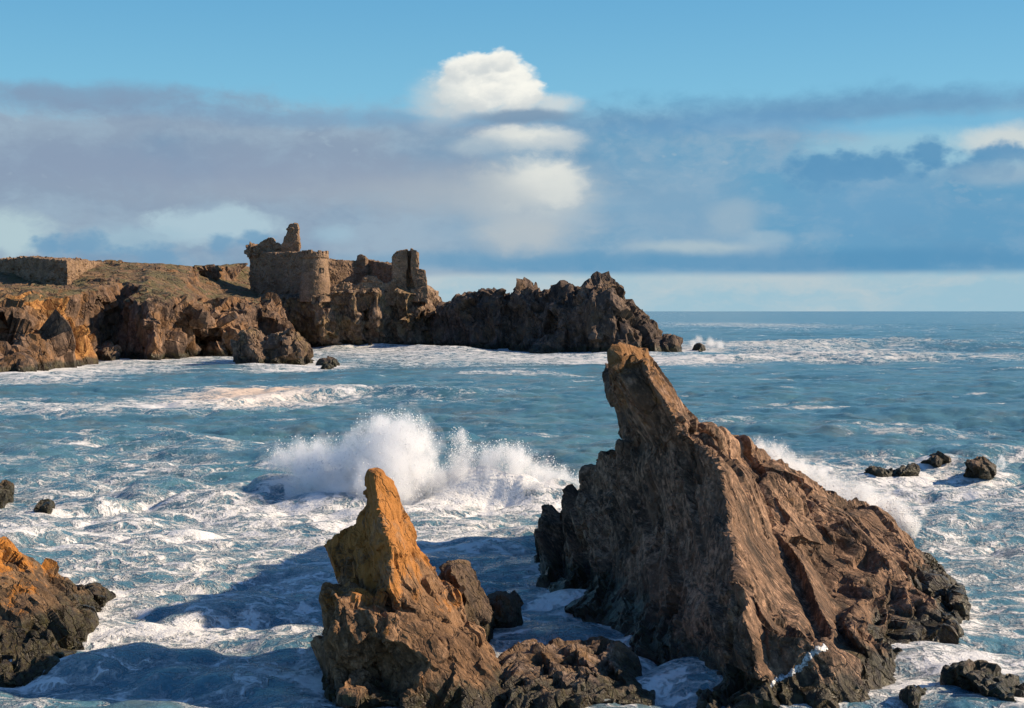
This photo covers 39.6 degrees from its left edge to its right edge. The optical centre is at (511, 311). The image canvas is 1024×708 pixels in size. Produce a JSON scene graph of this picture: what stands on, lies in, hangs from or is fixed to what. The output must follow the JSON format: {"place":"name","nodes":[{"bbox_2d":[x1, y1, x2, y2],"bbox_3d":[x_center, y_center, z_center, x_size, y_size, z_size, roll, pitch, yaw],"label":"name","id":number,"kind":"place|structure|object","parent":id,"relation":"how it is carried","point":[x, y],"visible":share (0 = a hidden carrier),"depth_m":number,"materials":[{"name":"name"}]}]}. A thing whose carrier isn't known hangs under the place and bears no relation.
{"place":"outdoors","nodes":[
{"label":"outdoors","id":0,"kind":"place"},
{"bbox_2d":[0,311,1023,707],"bbox_3d":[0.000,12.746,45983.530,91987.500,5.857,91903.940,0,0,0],"label":"sea","id":1,"kind":"structure","parent":0,"point":[186,527],"depth_m":123.90,"materials":[{"name":"liquid"}]},
{"bbox_2d":[0,479,14,508],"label":"sea rock","id":2,"kind":"object","parent":1,"relation":"in","point":[7,487],"visible":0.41,"depth_m":105.99,"materials":[{"name":"grey stone"}]},
{"bbox_2d":[6,347,52,371],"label":"boulder heap","id":3,"kind":"object","parent":1,"relation":"in","point":[23,366],"visible":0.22,"depth_m":330.18,"materials":[{"name":"stone"}]},
{"bbox_2d":[34,499,54,513],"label":"sea rock","id":4,"kind":"object","parent":1,"relation":"in","point":[44,505],"visible":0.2,"depth_m":98.65,"materials":[{"name":"grey stone"}]},
{"bbox_2d":[0,536,101,687],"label":"shore rock","id":5,"kind":"object","parent":1,"relation":"in","point":[49,617],"visible":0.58,"depth_m":59.19,"materials":[{"name":"brown stone"}]},
{"bbox_2d":[76,582,115,606],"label":"boulder","id":6,"kind":"object","parent":1,"relation":"in","point":[103,596],"visible":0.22,"depth_m":66.44,"materials":[{"name":"grey stone"}]},
{"bbox_2d":[97,341,121,360],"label":"sea rock","id":7,"kind":"object","parent":1,"relation":"in","point":[108,351],"visible":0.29,"depth_m":402.38,"materials":[{"name":"stone"}]},
{"bbox_2d":[0,260,294,371],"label":"headland","id":8,"kind":"structure","parent":1,"relation":"in","point":[148,311],"depth_m":428.78,"materials":[{"name":"brown stone"}]},
{"bbox_2d":[0,255,103,285],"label":"fort wall","id":9,"kind":"structure","parent":8,"relation":"on","point":[45,270],"depth_m":478.33,"materials":[{"name":"beige stone"}]},
{"bbox_2d":[230,326,313,364],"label":"sea stack","id":10,"kind":"object","parent":1,"relation":"in","point":[255,345],"visible":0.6,"depth_m":369.21,"materials":[{"name":"stone"}]},
{"bbox_2d":[315,356,339,368],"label":"sea rock","id":11,"kind":"object","parent":1,"relation":"in","point":[328,362],"visible":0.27,"depth_m":358.36,"materials":[{"name":"grey stone"}]},
{"bbox_2d":[258,284,441,346],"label":"castle crag","id":12,"kind":"structure","parent":1,"relation":"in","point":[316,321],"depth_m":540.09,"materials":[{"name":"brown stone"}]},
{"bbox_2d":[244,223,427,306],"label":"ruined castle","id":13,"kind":"structure","parent":12,"relation":"on","point":[287,266],"depth_m":547.60,"materials":[{"name":"stone"}]},
{"bbox_2d":[262,408,446,501],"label":"wave burst","id":14,"kind":"object","parent":1,"relation":"on","point":[410,461],"visible":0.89,"depth_m":106.24,"materials":[{"name":"white liquid"}]},
{"bbox_2d":[310,467,506,707],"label":"rock tower","id":15,"kind":"structure","parent":1,"relation":"in","point":[400,630],"depth_m":51.66,"materials":[{"name":"brown stone"}]},
{"bbox_2d":[438,559,495,642],"bbox_3d":[-2.046,14.361,60.669,3.420,7.738,7.218,0,0,0],"label":"boulder","id":16,"kind":"object","parent":1,"relation":"in","point":[457,573],"visible":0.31,"depth_m":58.67,"materials":[{"name":"brown stone"}]},
{"bbox_2d":[424,426,578,494],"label":"wave burst","id":17,"kind":"object","parent":1,"relation":"on","point":[498,460],"visible":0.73,"depth_m":106.64,"materials":[{"name":"white liquid"}]},
{"bbox_2d":[487,590,523,627],"bbox_3d":[-0.519,14.870,62.236,2.202,5.609,4.665,0,0,0],"label":"boulder","id":18,"kind":"object","parent":1,"relation":"in","point":[506,608],"visible":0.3,"depth_m":60.60,"materials":[{"name":"black stone"}]},
{"bbox_2d":[427,271,682,353],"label":"rocky promontory","id":19,"kind":"structure","parent":1,"relation":"in","point":[597,311],"depth_m":502.16,"materials":[{"name":"grey stone"}]},
{"bbox_2d":[498,636,655,707],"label":"rock ledge","id":20,"kind":"object","parent":1,"relation":"in","point":[557,672],"visible":0.9,"depth_m":52.11,"materials":[{"name":"stone"}]},
{"bbox_2d":[692,343,705,351],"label":"sea rock","id":21,"kind":"object","parent":1,"relation":"in","point":[699,347],"visible":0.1,"depth_m":494.33,"materials":[{"name":"grey stone"}]},
{"bbox_2d":[534,342,970,707],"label":"pyramid rock","id":22,"kind":"object","parent":1,"relation":"in","point":[747,568],"visible":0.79,"depth_m":63.47,"materials":[{"name":"brown stone"}]},
{"bbox_2d":[770,643,827,686],"bbox_3d":[10.210,12.658,50.888,2.509,1.334,0.494,0,0,-21],"label":"water runnel","id":23,"kind":"object","parent":22,"relation":"on","point":[818,649],"visible":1,"depth_m":50.89,"materials":[{"name":"white liquid"}]},
{"bbox_2d":[754,437,899,514],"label":"wave burst","id":24,"kind":"object","parent":1,"relation":"on","point":[827,478],"visible":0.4,"depth_m":84.59,"materials":[{"name":"white liquid"}]},
{"bbox_2d":[864,463,919,476],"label":"sea rock","id":25,"kind":"object","parent":1,"relation":"in","point":[912,469],"visible":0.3,"depth_m":118.30,"materials":[{"name":"grey stone"}]},
{"bbox_2d":[881,498,921,535],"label":"wave burst","id":26,"kind":"object","parent":1,"relation":"on","point":[908,523],"visible":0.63,"depth_m":81.11,"materials":[{"name":"white liquid"}]},
{"bbox_2d":[899,684,926,707],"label":"sea rock","id":27,"kind":"object","parent":1,"relation":"in","point":[910,696],"visible":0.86,"depth_m":50.33,"materials":[{"name":"grey stone"}]},
{"bbox_2d":[921,451,950,467],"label":"sea rock","id":28,"kind":"object","parent":1,"relation":"in","point":[938,459],"visible":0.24,"depth_m":124.77,"materials":[{"name":"grey stone"}]},
{"bbox_2d":[963,456,996,479],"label":"sea rock","id":29,"kind":"object","parent":1,"relation":"in","point":[982,467],"visible":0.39,"depth_m":118.02,"materials":[{"name":"stone"}]},
{"bbox_2d":[940,659,1023,701],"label":"sea rock","id":30,"kind":"object","parent":1,"relation":"in","point":[985,678],"visible":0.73,"depth_m":51.77,"materials":[{"name":"grey stone"}]},
{"bbox_2d":[0,0,1023,310],"label":"sky","id":31,"kind":"structure","parent":0,"point":[701,155],"materials":[{"name":"blue"}]}
]}

